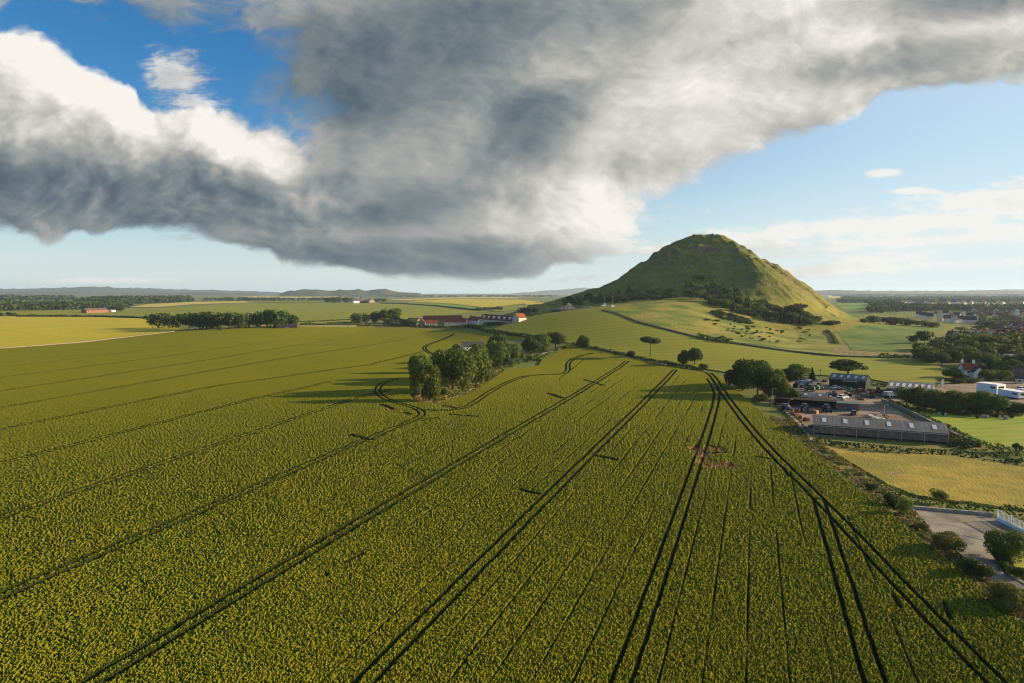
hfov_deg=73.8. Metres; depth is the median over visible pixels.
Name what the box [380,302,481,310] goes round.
hedge
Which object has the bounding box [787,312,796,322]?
broadleaf tree
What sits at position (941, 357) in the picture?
broadleaf tree
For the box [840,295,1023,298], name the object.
woodland
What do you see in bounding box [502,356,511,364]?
shrub
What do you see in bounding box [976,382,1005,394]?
white trailer
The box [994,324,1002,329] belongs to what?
town house
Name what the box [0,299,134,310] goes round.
woodland
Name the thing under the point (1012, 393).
white trailer
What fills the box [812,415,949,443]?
long shed
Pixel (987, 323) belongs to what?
broadleaf tree
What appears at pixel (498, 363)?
shrub
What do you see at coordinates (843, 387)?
parked car
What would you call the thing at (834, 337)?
hedge
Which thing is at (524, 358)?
hedge
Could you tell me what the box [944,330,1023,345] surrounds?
woodland
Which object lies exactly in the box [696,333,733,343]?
hedge
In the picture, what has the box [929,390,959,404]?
shrub
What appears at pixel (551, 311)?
grass field
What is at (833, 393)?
tractor
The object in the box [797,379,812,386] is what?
lorry
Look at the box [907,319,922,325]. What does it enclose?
shrub
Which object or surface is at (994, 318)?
woodland
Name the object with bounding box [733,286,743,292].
broadleaf tree
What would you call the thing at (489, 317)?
long farmhouse
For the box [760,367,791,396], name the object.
broadleaf tree
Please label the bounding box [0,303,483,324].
green field
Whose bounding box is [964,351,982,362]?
broadleaf tree
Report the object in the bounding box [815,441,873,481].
hedge
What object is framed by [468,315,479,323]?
farm cottage
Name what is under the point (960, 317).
town house
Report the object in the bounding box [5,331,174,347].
field wall
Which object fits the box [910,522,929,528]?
shrub
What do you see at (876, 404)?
works yard
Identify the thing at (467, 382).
shrub
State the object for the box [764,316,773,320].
shrub
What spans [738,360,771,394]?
broadleaf tree
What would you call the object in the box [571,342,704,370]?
hedge
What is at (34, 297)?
woodland
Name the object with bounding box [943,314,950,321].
town house
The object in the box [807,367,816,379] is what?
conifer tree
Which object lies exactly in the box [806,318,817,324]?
broadleaf tree
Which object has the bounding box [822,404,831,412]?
tractor
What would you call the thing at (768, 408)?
ground
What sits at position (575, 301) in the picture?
broadleaf tree
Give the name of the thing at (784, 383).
young tree
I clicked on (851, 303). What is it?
strip field
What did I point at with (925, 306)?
woodland
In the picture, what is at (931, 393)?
shrub
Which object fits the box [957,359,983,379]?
red roofed cottage
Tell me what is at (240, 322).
broadleaf tree
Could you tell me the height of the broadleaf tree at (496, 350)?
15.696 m
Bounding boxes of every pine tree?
[640,336,660,355]
[786,303,807,313]
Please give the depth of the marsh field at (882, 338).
593.94 m
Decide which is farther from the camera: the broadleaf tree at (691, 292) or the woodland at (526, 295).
the woodland at (526, 295)
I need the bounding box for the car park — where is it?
[915,509,1023,588]
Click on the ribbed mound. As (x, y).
(568, 306)
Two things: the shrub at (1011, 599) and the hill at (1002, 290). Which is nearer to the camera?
the shrub at (1011, 599)
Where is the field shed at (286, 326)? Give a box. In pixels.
[273,324,296,327]
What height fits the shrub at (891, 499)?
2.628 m
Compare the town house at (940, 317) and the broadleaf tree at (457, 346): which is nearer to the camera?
the broadleaf tree at (457, 346)
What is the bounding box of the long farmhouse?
[479,313,512,323]
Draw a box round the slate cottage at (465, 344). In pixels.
[461,339,484,350]
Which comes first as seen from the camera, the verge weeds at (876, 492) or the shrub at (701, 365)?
the verge weeds at (876, 492)
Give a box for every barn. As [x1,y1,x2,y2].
[81,308,107,312]
[359,299,367,302]
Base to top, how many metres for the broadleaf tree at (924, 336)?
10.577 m
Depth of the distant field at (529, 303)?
2284.98 m
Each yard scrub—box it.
[774,399,811,438]
[947,432,981,449]
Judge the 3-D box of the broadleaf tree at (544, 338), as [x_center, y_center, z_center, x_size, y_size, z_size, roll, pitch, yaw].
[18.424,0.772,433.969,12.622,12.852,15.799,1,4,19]
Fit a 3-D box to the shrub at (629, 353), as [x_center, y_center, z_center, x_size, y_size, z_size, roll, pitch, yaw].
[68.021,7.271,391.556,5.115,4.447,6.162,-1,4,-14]
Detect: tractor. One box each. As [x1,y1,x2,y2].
[780,403,792,410]
[793,381,802,387]
[800,403,808,411]
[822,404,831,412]
[826,390,837,397]
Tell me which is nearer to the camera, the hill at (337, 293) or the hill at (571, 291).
the hill at (337, 293)
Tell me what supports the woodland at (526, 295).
on the distant field at (507, 296)
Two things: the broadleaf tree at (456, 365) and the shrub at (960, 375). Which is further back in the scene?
the shrub at (960, 375)
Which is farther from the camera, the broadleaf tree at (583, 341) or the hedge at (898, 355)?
the broadleaf tree at (583, 341)
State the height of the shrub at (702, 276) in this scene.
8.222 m
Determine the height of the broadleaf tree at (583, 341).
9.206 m
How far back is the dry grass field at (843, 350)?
440.10 m
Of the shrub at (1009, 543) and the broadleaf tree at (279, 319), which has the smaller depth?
the shrub at (1009, 543)
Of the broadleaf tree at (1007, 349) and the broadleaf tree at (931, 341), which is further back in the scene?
the broadleaf tree at (931, 341)
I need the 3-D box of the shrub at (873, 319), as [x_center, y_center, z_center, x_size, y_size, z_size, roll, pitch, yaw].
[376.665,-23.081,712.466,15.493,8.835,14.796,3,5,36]
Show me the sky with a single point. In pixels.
(410, 146)
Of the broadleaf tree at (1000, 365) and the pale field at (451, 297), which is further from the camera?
the pale field at (451, 297)
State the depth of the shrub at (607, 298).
772.53 m
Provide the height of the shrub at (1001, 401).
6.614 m
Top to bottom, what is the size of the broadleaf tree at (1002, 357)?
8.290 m
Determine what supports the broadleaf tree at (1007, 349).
on the ground at (768, 408)
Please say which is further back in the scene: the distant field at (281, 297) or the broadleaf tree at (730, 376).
the distant field at (281, 297)
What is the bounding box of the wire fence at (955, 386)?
[940,384,974,388]
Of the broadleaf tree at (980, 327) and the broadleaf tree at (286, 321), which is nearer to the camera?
the broadleaf tree at (286, 321)
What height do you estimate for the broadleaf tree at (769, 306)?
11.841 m
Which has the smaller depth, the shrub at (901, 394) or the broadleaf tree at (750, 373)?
the shrub at (901, 394)
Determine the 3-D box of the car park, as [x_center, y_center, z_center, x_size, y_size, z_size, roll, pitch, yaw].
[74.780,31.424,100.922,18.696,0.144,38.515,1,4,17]
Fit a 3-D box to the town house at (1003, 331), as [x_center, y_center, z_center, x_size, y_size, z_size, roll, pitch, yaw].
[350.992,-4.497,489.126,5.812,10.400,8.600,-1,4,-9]
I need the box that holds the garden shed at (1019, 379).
[1014,375,1023,383]
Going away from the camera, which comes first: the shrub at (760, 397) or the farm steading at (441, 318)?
the shrub at (760, 397)
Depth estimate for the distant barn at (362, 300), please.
2468.87 m
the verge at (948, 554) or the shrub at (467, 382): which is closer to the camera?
the verge at (948, 554)
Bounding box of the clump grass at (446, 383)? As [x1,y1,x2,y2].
[409,343,517,401]
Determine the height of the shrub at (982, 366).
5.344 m
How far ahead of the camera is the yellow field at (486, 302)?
2786.87 m
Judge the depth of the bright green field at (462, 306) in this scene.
1953.61 m
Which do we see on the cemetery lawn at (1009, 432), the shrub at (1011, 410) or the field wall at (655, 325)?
the shrub at (1011, 410)
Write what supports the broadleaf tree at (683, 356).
on the ground at (768, 408)
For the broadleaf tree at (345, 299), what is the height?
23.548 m
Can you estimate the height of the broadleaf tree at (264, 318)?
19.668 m
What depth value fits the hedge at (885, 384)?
281.59 m
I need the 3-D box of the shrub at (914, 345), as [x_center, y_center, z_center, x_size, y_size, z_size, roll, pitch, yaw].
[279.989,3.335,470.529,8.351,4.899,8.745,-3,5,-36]
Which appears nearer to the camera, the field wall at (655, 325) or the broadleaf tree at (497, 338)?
the broadleaf tree at (497, 338)
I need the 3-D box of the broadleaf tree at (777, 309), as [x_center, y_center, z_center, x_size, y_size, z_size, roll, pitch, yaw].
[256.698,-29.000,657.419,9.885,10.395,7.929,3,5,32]
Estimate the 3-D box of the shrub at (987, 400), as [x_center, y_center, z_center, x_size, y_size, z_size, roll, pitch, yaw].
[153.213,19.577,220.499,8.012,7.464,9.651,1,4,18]
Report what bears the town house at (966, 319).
on the ground at (768, 408)
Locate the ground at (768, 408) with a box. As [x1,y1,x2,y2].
[0,294,1023,588]
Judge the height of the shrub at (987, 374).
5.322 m
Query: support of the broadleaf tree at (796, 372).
on the ground at (768, 408)
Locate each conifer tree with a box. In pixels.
[729,301,736,310]
[782,314,787,322]
[796,314,803,323]
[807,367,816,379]
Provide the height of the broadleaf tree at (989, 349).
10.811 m
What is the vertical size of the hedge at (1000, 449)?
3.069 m
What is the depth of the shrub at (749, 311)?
641.47 m
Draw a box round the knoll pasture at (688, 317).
[605,301,839,354]
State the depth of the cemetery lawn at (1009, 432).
198.36 m
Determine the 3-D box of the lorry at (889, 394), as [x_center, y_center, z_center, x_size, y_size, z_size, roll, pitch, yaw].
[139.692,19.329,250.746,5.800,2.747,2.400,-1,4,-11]
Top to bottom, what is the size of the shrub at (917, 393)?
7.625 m
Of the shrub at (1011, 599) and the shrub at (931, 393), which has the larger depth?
the shrub at (931, 393)
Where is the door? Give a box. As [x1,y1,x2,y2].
[846,405,850,410]
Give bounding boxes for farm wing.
[512,313,526,322]
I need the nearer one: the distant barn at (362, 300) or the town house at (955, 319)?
the town house at (955, 319)
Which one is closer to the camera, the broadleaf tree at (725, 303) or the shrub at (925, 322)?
the broadleaf tree at (725, 303)
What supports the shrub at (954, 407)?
on the cemetery lawn at (1009, 432)
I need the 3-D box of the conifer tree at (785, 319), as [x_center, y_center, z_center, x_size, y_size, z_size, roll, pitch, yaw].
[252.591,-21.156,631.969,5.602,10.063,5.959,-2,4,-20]
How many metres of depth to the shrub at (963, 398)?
220.44 m
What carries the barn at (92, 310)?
on the green field at (315, 311)
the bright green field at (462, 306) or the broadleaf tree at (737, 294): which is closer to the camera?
the broadleaf tree at (737, 294)
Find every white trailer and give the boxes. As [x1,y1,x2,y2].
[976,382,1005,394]
[997,388,1023,399]
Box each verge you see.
[244,323,464,328]
[769,417,1023,622]
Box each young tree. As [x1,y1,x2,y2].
[774,380,788,391]
[929,488,948,500]
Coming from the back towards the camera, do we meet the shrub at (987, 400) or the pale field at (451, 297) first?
the pale field at (451, 297)
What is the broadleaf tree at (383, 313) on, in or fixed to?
on the ground at (768, 408)
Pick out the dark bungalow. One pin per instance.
(1017, 371)
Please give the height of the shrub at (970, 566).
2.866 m
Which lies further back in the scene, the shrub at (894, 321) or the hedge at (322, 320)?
the hedge at (322, 320)
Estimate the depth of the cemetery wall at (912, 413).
216.73 m
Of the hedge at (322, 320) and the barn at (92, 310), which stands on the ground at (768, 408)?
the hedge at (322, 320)
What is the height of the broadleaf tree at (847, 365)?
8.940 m
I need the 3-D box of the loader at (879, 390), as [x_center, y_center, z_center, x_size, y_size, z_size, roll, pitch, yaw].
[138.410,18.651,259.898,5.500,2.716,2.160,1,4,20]
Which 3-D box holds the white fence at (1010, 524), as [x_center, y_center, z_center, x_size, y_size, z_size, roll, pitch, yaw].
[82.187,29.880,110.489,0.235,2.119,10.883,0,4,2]
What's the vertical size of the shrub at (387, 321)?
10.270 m
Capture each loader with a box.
[800,384,814,391]
[814,380,826,389]
[864,388,878,395]
[871,387,883,393]
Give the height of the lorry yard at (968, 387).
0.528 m
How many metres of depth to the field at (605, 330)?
425.39 m
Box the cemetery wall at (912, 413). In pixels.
[881,398,972,441]
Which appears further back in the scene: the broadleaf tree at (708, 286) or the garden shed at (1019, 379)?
the broadleaf tree at (708, 286)
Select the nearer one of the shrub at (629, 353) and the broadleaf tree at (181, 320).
the shrub at (629, 353)
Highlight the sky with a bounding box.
[0,0,1023,293]
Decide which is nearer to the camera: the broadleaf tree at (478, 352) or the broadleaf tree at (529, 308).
the broadleaf tree at (478, 352)
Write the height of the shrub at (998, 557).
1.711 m
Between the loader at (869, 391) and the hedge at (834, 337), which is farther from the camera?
the hedge at (834, 337)
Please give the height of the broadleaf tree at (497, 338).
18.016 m
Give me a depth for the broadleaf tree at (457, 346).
325.04 m
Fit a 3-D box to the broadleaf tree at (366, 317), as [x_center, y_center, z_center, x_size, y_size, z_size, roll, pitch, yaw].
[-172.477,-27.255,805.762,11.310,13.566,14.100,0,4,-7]
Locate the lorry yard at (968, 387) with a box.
[934,381,1023,402]
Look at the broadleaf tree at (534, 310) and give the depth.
773.10 m
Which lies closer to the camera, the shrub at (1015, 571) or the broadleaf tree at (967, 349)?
the shrub at (1015, 571)
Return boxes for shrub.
[381,318,395,324]
[398,319,407,324]
[406,318,420,324]
[440,385,448,393]
[460,378,470,385]
[476,371,491,379]
[493,358,502,366]
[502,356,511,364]
[510,351,526,361]
[524,355,534,361]
[604,296,611,301]
[626,351,635,356]
[629,293,636,298]
[692,274,710,278]
[698,363,708,369]
[742,308,757,314]
[751,393,767,401]
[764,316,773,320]
[783,388,801,400]
[858,319,869,322]
[863,482,878,490]
[864,315,881,322]
[876,317,890,322]
[883,492,899,506]
[885,317,904,324]
[893,386,913,404]
[895,497,913,513]
[900,318,910,325]
[904,386,928,404]
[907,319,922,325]
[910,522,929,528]
[912,343,924,347]
[913,400,936,409]
[920,320,929,326]
[920,389,941,408]
[926,322,940,327]
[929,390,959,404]
[929,530,966,553]
[932,402,970,412]
[941,367,961,377]
[944,378,965,383]
[950,390,971,405]
[952,372,966,378]
[954,558,996,577]
[962,378,981,382]
[963,404,994,414]
[966,392,983,407]
[974,390,996,410]
[977,362,992,369]
[979,369,997,380]
[982,528,1023,563]
[985,580,1023,614]
[990,549,1013,563]
[991,369,1013,380]
[991,395,1011,412]
[997,561,1011,568]
[1001,566,1023,578]
[1002,404,1022,414]
[1010,402,1023,413]
[1011,443,1023,450]
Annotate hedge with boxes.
[14,314,148,317]
[252,319,350,323]
[300,322,538,337]
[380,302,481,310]
[510,352,541,364]
[535,343,572,360]
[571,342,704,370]
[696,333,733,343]
[812,436,1023,464]
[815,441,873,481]
[825,329,839,343]
[871,381,939,386]
[877,353,918,358]
[884,398,977,439]
[894,490,994,515]
[955,433,1023,458]
[998,504,1023,518]
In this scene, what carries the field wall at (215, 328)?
on the ground at (768, 408)
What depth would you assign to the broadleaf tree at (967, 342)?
429.17 m
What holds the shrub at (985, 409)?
on the cemetery lawn at (1009, 432)
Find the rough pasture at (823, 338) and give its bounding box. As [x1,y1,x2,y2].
[806,318,986,357]
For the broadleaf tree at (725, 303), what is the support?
on the hill at (675, 266)
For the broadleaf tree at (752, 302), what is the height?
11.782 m
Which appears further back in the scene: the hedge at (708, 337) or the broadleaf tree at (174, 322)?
the broadleaf tree at (174, 322)
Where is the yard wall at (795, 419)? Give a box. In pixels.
[774,401,814,441]
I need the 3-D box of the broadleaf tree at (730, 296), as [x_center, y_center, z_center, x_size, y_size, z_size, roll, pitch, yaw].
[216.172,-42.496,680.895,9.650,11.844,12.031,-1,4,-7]
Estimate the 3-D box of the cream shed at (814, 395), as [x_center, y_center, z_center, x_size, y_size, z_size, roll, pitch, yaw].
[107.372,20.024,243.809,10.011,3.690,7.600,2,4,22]
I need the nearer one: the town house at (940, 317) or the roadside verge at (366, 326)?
the roadside verge at (366, 326)
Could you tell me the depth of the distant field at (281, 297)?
4834.18 m
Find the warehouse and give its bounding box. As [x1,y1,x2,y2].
[886,380,935,393]
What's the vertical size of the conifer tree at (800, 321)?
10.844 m
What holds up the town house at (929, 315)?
on the rough pasture at (823, 338)
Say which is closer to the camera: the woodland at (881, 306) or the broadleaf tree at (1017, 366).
the broadleaf tree at (1017, 366)
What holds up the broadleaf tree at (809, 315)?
on the hill at (675, 266)
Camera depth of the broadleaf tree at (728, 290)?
732.30 m
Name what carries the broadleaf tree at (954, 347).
on the ground at (768, 408)
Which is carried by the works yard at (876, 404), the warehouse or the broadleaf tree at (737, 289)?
the warehouse
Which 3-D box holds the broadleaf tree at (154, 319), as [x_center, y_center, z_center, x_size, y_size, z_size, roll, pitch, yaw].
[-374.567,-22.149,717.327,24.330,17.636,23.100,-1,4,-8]
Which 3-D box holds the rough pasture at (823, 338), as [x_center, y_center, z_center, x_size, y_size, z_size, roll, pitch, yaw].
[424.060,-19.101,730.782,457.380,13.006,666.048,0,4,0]
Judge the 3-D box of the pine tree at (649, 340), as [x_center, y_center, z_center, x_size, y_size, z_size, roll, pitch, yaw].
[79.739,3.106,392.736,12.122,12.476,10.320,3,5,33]
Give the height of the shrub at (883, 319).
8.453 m
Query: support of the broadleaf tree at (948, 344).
on the ground at (768, 408)
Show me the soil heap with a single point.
(887, 416)
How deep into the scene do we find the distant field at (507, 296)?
5938.30 m
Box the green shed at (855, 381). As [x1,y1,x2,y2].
[828,373,870,389]
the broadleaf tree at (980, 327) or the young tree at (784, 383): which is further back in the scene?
the broadleaf tree at (980, 327)
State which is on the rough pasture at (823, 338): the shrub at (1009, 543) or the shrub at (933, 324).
the shrub at (933, 324)
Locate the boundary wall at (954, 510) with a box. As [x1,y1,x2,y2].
[913,506,992,515]
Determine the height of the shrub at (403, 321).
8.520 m
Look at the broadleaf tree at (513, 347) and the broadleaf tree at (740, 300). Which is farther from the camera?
the broadleaf tree at (740, 300)
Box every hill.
[0,286,280,294]
[0,292,257,295]
[279,289,420,296]
[510,287,591,293]
[532,234,967,335]
[815,290,1023,294]
[972,289,1023,290]
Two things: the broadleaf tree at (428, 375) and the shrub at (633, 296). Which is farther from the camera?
the shrub at (633, 296)
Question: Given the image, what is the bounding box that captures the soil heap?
[882,414,892,418]
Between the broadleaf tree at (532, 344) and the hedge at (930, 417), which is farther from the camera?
the broadleaf tree at (532, 344)
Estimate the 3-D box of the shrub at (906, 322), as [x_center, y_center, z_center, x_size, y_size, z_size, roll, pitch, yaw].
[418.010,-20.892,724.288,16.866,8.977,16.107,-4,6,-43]
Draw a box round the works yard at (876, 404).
[772,378,969,441]
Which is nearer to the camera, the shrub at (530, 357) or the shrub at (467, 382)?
the shrub at (467, 382)
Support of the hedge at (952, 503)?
on the ground at (768, 408)
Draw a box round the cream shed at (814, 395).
[801,392,827,398]
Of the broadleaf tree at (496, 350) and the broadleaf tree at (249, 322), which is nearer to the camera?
the broadleaf tree at (496, 350)
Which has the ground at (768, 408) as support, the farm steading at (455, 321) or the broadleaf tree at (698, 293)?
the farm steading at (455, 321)
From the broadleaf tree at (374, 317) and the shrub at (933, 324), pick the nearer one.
the shrub at (933, 324)
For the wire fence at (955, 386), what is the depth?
272.23 m
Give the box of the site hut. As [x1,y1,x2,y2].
[836,401,859,410]
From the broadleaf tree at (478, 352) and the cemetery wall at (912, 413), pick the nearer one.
the cemetery wall at (912, 413)
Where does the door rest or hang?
in the site hut
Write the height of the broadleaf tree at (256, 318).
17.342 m
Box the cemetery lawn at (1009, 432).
[926,411,1023,451]
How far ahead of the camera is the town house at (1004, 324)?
713.50 m
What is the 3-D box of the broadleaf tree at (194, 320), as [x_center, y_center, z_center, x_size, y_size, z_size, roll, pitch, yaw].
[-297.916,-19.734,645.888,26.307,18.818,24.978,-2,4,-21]
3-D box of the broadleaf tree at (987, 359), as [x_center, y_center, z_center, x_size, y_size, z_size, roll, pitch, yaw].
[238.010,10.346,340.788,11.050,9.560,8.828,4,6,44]
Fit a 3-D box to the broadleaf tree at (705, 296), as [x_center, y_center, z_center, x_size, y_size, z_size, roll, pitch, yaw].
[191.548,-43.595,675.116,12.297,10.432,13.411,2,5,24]
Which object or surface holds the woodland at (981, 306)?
on the ground at (768, 408)
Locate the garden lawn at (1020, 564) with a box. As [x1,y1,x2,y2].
[1011,558,1023,567]
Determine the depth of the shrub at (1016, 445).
166.80 m
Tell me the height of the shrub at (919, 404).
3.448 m
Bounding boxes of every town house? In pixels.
[926,313,932,318]
[930,310,937,316]
[937,314,943,320]
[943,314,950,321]
[950,315,959,322]
[957,314,962,322]
[962,315,970,323]
[971,315,976,322]
[987,328,998,333]
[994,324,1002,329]
[994,329,1007,333]
[999,320,1006,327]
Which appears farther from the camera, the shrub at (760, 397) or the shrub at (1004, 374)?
the shrub at (1004, 374)
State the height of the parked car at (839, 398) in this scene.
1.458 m
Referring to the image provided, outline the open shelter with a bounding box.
[774,396,837,407]
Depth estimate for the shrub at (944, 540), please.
100.14 m
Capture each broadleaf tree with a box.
[143,313,167,327]
[161,313,175,327]
[166,313,185,328]
[175,312,196,328]
[182,311,209,329]
[198,311,216,329]
[210,312,226,326]
[220,312,238,328]
[230,313,248,327]
[244,313,253,327]
[249,311,268,326]
[257,309,275,326]
[267,308,290,327]
[281,312,290,324]
[288,313,298,324]
[329,297,338,302]
[341,297,350,302]
[349,313,364,323]
[361,313,369,323]
[370,311,380,323]
[377,308,393,319]
[386,307,401,324]
[408,353,431,394]
[415,362,441,399]
[430,347,477,390]
[450,343,465,351]
[465,342,493,381]
[485,340,507,367]
[487,333,511,357]
[508,344,519,357]
[517,307,526,314]
[521,336,542,354]
[526,305,532,313]
[531,306,539,313]
[535,333,550,351]
[546,331,566,347]
[570,299,578,304]
[576,335,589,346]
[592,296,603,302]
[619,297,628,301]
[677,349,690,363]
[687,288,696,298]
[687,348,702,363]
[695,291,705,297]
[700,292,711,300]
[704,283,712,288]
[711,290,723,294]
[711,299,721,305]
[719,299,731,307]
[721,285,731,294]
[723,358,751,389]
[724,293,733,301]
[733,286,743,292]
[733,292,743,298]
[735,296,744,305]
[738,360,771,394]
[742,299,757,307]
[753,302,766,307]
[755,305,767,315]
[756,381,779,397]
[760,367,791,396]
[764,301,773,309]
[771,312,779,319]
[773,306,783,313]
[782,363,811,379]
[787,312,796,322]
[796,309,804,315]
[802,313,814,318]
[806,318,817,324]
[812,315,822,321]
[828,359,868,373]
[906,335,918,342]
[909,345,938,358]
[915,330,934,342]
[919,350,936,362]
[920,345,947,351]
[927,338,943,344]
[929,340,956,347]
[931,336,957,346]
[932,352,951,364]
[940,348,964,362]
[947,332,972,343]
[948,345,977,350]
[953,338,979,346]
[954,344,980,361]
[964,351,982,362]
[972,325,985,328]
[975,353,1002,366]
[977,341,1003,351]
[980,320,997,328]
[980,343,997,353]
[981,353,1006,360]
[991,361,1016,371]
[994,343,1023,354]
[1003,359,1023,365]
[1007,364,1023,371]
[1010,351,1023,358]
[1012,354,1023,362]
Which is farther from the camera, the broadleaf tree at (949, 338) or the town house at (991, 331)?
the town house at (991, 331)
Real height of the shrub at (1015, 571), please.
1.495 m
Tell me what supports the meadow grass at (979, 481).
on the ground at (768, 408)
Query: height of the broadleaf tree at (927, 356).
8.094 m
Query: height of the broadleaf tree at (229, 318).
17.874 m
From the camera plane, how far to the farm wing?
603.12 m
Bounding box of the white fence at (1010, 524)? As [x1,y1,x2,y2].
[996,509,1023,533]
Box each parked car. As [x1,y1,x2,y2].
[832,396,844,400]
[837,386,848,389]
[850,410,857,415]
[854,388,864,392]
[858,393,869,397]
[1015,386,1023,389]
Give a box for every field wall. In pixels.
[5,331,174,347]
[178,326,272,330]
[602,309,703,338]
[704,338,900,357]
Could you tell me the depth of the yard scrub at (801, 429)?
206.32 m
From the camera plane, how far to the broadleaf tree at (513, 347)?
384.86 m
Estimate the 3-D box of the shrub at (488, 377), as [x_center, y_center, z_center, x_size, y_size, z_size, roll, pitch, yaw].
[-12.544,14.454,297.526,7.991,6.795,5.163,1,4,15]
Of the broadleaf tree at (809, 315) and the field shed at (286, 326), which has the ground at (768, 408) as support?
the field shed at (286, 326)
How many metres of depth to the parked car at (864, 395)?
251.61 m
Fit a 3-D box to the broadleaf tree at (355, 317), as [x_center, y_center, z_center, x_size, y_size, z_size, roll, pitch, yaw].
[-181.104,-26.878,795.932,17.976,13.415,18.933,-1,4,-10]
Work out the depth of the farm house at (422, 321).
788.25 m
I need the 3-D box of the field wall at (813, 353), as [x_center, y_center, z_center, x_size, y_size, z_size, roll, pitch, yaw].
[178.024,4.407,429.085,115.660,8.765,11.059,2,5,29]
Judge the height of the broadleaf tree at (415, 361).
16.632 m
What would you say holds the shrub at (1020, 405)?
on the cemetery lawn at (1009, 432)
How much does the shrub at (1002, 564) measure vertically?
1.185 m
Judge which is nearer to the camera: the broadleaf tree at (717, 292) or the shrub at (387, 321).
the broadleaf tree at (717, 292)
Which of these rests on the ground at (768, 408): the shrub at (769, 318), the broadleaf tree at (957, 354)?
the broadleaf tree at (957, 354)
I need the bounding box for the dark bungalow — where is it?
[1011,367,1023,380]
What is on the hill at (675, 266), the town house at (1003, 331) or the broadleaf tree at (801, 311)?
the broadleaf tree at (801, 311)
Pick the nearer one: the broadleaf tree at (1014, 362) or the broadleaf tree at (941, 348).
the broadleaf tree at (1014, 362)
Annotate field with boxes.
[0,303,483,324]
[0,316,179,347]
[0,326,1023,682]
[134,301,250,306]
[243,296,343,297]
[256,301,319,301]
[389,297,517,299]
[410,299,538,306]
[410,303,474,308]
[458,296,558,296]
[478,308,588,325]
[489,300,557,310]
[495,310,944,382]
[520,299,563,306]
[823,306,889,318]
[828,346,912,355]
[836,303,867,304]
[839,306,866,308]
[839,324,944,351]
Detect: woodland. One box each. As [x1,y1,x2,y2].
[0,294,75,300]
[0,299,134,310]
[71,295,194,303]
[203,297,323,300]
[381,294,556,296]
[831,294,1023,295]
[835,298,1023,302]
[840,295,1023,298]
[866,299,905,312]
[899,302,958,310]
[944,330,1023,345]
[953,302,1023,311]
[978,315,1023,327]
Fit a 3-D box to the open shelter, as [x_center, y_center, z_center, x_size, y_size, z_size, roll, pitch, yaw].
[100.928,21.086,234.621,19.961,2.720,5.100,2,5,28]
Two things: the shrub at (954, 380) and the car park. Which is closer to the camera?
the car park
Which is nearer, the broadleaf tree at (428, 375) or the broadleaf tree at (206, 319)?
the broadleaf tree at (428, 375)
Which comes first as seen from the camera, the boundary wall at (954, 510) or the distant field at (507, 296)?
the boundary wall at (954, 510)
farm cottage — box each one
[426,319,437,325]
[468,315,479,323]
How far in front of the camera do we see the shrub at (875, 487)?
132.85 m
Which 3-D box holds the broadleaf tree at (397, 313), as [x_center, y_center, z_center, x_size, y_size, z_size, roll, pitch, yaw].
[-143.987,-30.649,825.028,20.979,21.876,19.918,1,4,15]
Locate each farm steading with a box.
[422,315,462,322]
[444,317,467,325]
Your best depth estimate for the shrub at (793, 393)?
239.12 m
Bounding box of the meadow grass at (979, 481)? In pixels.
[826,446,1023,510]
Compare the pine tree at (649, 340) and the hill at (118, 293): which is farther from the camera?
the hill at (118, 293)
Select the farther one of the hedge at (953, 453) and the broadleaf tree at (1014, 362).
the broadleaf tree at (1014, 362)
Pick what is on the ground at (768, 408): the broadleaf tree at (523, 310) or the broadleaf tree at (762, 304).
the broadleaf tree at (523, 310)
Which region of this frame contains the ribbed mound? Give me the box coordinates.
[550,303,577,309]
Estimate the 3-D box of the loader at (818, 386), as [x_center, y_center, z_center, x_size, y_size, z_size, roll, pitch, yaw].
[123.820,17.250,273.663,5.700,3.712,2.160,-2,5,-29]
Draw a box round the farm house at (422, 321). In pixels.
[418,319,425,324]
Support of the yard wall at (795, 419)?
on the ground at (768, 408)
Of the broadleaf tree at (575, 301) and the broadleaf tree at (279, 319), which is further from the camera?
the broadleaf tree at (575, 301)
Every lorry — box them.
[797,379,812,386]
[883,390,899,397]
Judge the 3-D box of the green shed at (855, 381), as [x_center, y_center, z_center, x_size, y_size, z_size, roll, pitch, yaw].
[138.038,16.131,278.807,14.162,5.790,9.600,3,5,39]
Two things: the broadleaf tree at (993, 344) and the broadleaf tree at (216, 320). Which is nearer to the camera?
the broadleaf tree at (993, 344)
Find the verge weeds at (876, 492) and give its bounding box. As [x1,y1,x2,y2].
[769,415,1023,620]
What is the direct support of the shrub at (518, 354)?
on the ground at (768, 408)

